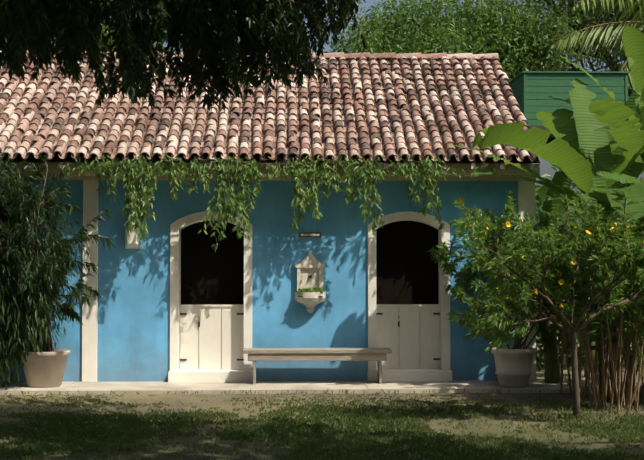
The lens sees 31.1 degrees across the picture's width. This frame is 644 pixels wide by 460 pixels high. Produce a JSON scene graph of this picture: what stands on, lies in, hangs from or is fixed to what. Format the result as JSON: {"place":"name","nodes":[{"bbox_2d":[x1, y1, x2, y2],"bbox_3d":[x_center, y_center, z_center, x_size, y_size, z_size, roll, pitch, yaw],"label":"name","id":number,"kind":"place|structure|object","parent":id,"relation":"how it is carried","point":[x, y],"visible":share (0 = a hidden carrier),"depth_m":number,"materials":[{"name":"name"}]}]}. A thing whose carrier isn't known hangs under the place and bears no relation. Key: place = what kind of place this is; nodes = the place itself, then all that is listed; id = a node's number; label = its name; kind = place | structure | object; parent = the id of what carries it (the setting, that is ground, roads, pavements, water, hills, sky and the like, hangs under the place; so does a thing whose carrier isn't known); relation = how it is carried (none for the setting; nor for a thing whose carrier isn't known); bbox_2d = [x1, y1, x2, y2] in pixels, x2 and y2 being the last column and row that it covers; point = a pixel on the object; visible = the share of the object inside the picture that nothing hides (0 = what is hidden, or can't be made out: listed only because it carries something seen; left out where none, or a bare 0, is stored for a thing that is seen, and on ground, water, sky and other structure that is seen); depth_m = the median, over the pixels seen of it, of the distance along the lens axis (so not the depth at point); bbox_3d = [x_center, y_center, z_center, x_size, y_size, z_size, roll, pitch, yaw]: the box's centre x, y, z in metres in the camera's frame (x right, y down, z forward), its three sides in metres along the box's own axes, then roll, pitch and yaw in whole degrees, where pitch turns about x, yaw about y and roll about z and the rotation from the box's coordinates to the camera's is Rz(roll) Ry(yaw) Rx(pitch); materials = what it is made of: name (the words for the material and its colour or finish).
{"place":"outdoors","nodes":[
{"label":"outdoors","id":0,"kind":"place"},
{"bbox_2d":[51,25,114,51],"bbox_3d":[-5.762,-1.265,30.021,5.675,7.705,6.267,0,-2,-2],"label":"coconut palm","id":1,"kind":"object","parent":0,"point":[101,37],"depth_m":28.16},
{"bbox_2d":[0,0,365,113],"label":"shade tree","id":2,"kind":"object","parent":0,"point":[283,17],"visible":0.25,"depth_m":9.57,"materials":[{"name":"green plant"}]},
{"bbox_2d":[0,380,572,394],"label":"walkway","id":3,"kind":"structure","parent":0,"point":[268,387],"depth_m":14.98,"materials":[{"name":"concrete"}]},
{"bbox_2d":[19,349,70,387],"bbox_3d":[-3.632,1.810,15.146,0.670,0.470,0.670,0,-2,-2],"label":"pot","id":4,"kind":"object","parent":3,"relation":"on","point":[45,370],"visible":0.88,"depth_m":14.92,"materials":[{"name":"beige ceramic"}]},
{"bbox_2d":[242,348,391,383],"bbox_3d":[-0.068,1.828,15.555,1.990,0.460,0.360,0,-2,-2],"label":"bench","id":5,"kind":"object","parent":3,"relation":"on","point":[379,355],"visible":1,"depth_m":15.40,"materials":[{"name":"grey wood"}]},
{"bbox_2d":[491,346,535,386],"bbox_3d":[2.510,1.796,15.175,0.580,0.500,0.580,0,-2,-2],"label":"pot","id":6,"kind":"object","parent":3,"relation":"on","point":[513,367],"visible":0.9,"depth_m":14.98,"materials":[{"name":"beige ceramic"}]},
{"bbox_2d":[181,221,438,304],"bbox_3d":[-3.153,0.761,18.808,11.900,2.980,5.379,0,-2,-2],"label":"dark doorway opening","id":7,"kind":"object","parent":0,"point":[407,270],"depth_m":16.23,"materials":[{"name":"black"}]},
{"bbox_2d":[0,300,643,459],"bbox_3d":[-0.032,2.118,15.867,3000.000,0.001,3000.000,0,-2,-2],"label":"ground","id":8,"kind":"structure","parent":0,"point":[217,400],"depth_m":12.48,"materials":[{"name":"brown soil"}]},
{"bbox_2d":[0,147,115,389],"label":"bush","id":9,"kind":"object","parent":8,"relation":"on","point":[13,332],"depth_m":14.77,"materials":[{"name":"green plant"}]},
{"bbox_2d":[0,163,528,381],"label":"house wall","id":10,"kind":"structure","parent":8,"relation":"on","point":[133,328],"depth_m":15.89,"materials":[{"name":"blue paint"}]},
{"bbox_2d":[124,221,139,248],"bbox_3d":[-2.589,0.065,15.787,0.200,0.380,0.135,0,-2,-2],"label":"wall sconce","id":11,"kind":"object","parent":10,"relation":"attached to","point":[131,241],"depth_m":15.76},
{"bbox_2d":[0,60,539,163],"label":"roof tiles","id":12,"kind":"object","parent":10,"relation":"on","point":[69,158],"depth_m":15.68,"materials":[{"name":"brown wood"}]},
{"bbox_2d":[0,51,536,160],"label":"roof tiles","id":13,"kind":"object","parent":12,"relation":"on","point":[286,122],"visible":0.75,"depth_m":16.69,"materials":[{"name":"brown tile"}]},
{"bbox_2d":[62,154,495,251],"bbox_3d":[-0.540,-0.344,15.428,5.830,1.306,0.443,0,-2,-2],"label":"vine","id":14,"kind":"object","parent":12,"relation":"hanging from","point":[130,194],"depth_m":15.39,"materials":[{"name":"green plant"}]},
{"bbox_2d":[2,162,539,180],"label":"house cornice","id":15,"kind":"structure","parent":10,"relation":"attached to","point":[469,169],"depth_m":15.72,"materials":[{"name":"beige paint"}]},
{"bbox_2d":[82,180,535,381],"bbox_3d":[-0.162,0.671,15.989,6.215,2.820,0.440,0,-2,-2],"label":"door frame","id":16,"kind":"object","parent":10,"relation":"attached to","point":[526,195],"depth_m":15.83,"materials":[{"name":"beige paint"}]},
{"bbox_2d":[178,220,441,370],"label":"door reveals","id":17,"kind":"object","parent":10,"relation":"attached to","point":[439,236],"depth_m":16.05,"materials":[{"name":"beige paint"}]},
{"bbox_2d":[180,304,439,369],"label":"half doors","id":18,"kind":"structure","parent":17,"relation":"attached to","point":[214,340],"depth_m":16.00,"materials":[{"name":"paint"}]},
{"bbox_2d":[180,313,439,360],"bbox_3d":[-0.160,1.474,15.983,3.602,0.655,0.039,0,-2,-2],"label":"door hardware","id":19,"kind":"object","parent":18,"relation":"attached to","point":[243,314],"depth_m":15.98,"materials":[{"name":"metal"}]},
{"bbox_2d":[299,232,320,236],"bbox_3d":[-0.162,0.066,15.919,0.300,0.065,0.020,0,-2,-2],"label":"sign plaque","id":20,"kind":"object","parent":10,"relation":"attached to","point":[308,233],"visible":0.79,"depth_m":15.91,"materials":[{"name":"brown wood"}]},
{"bbox_2d":[301,234,318,235],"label":"sign letters","id":21,"kind":"object","parent":20,"relation":"attached to","point":[310,234],"visible":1,"depth_m":15.90,"materials":[{"name":"beige"}]},
{"bbox_2d":[295,251,325,312],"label":"fountain wall","id":22,"kind":"structure","parent":10,"relation":"attached to","point":[310,264],"depth_m":15.84,"materials":[{"name":"stone"}]},
{"bbox_2d":[296,287,324,295],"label":"small plants","id":23,"kind":"object","parent":22,"relation":"in","point":[315,289],"visible":0.65,"depth_m":15.75,"materials":[{"name":"green plant"}]},
{"bbox_2d":[0,388,643,459],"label":"lawn grass tufts","id":24,"kind":"object","parent":8,"relation":"on","point":[341,450],"visible":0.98,"depth_m":11.32,"materials":[{"name":"green plant"}]},
{"bbox_2d":[317,0,603,81],"bbox_3d":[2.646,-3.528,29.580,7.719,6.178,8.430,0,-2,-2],"label":"tree leaves","id":25,"kind":"object","parent":8,"relation":"on","point":[459,35],"visible":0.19,"depth_m":27.96,"materials":[{"name":"green plant"}]},
{"bbox_2d":[411,0,635,96],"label":"tree","id":26,"kind":"object","parent":8,"relation":"on","point":[599,57],"visible":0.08,"depth_m":32.78,"materials":[{"name":"brown plant"}]},
{"bbox_2d":[361,0,643,95],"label":"tree leaves","id":27,"kind":"object","parent":26,"relation":"on","point":[562,3],"visible":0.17,"depth_m":32.31,"materials":[{"name":"green plant"}]},
{"bbox_2d":[425,184,643,354],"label":"leaves","id":28,"kind":"object","parent":8,"relation":"on","point":[596,283],"depth_m":14.26,"materials":[{"name":"green plant"}]},
{"bbox_2d":[446,198,643,418],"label":"tree","id":29,"kind":"object","parent":8,"relation":"on","point":[562,262],"depth_m":12.03,"materials":[{"name":"green plant"}]},
{"bbox_2d":[449,25,643,394],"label":"banana","id":30,"kind":"object","parent":8,"relation":"on","point":[589,154],"depth_m":14.88,"materials":[{"name":"green plant"}]},
{"bbox_2d":[526,126,609,163],"bbox_3d":[4.826,0.196,23.084,2.250,4.300,2.300,0,-2,-2],"label":"water tank stand","id":31,"kind":"object","parent":8,"relation":"on","point":[549,140],"visible":0.04,"depth_m":22.03,"materials":[{"name":"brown wood"}]},
{"bbox_2d":[508,71,629,137],"bbox_3d":[4.826,-2.477,23.169,2.070,1.050,2.120,0,-2,-2],"label":"water tank box","id":32,"kind":"object","parent":31,"relation":"on","point":[533,91],"visible":0.4,"depth_m":22.15,"materials":[{"name":"green wood"}]},
{"bbox_2d":[535,167,643,373],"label":"hedge leaves","id":33,"kind":"object","parent":8,"relation":"on","point":[539,200],"visible":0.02,"depth_m":18.17,"materials":[{"name":"green plant"}]},
{"bbox_2d":[554,198,643,412],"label":"bamboo stems","id":34,"kind":"object","parent":8,"relation":"on","point":[630,387],"visible":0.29,"depth_m":13.27,"materials":[{"name":"plant"}]},
{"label":"tree wood","id":35,"kind":"object","parent":8,"relation":"on","visible":0},
{"bbox_2d":[567,6,643,62],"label":"tree leaves","id":36,"kind":"object","parent":35,"relation":"attached to","point":[611,35],"visible":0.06,"depth_m":33.46,"materials":[{"name":"green plant"}]},
{"bbox_3d":[-6.074,-3.178,33.445,10.222,11.755,10.483,0,-2,-2],"label":"tree wood","id":37,"kind":"object","parent":8,"relation":"on","visible":0},
{"bbox_2d":[0,3,238,59],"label":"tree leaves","id":38,"kind":"object","parent":37,"relation":"on","point":[105,27],"depth_m":29.38,"materials":[{"name":"green plant"}]},
{"bbox_2d":[101,0,643,239],"label":"sky","id":39,"kind":"structure","parent":0,"point":[545,167],"materials":[{"name":"grey"}]},
{"bbox_2d":[550,0,643,89],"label":"coconut palm","id":40,"kind":"object","parent":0,"point":[569,41],"depth_m":25.01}
]}

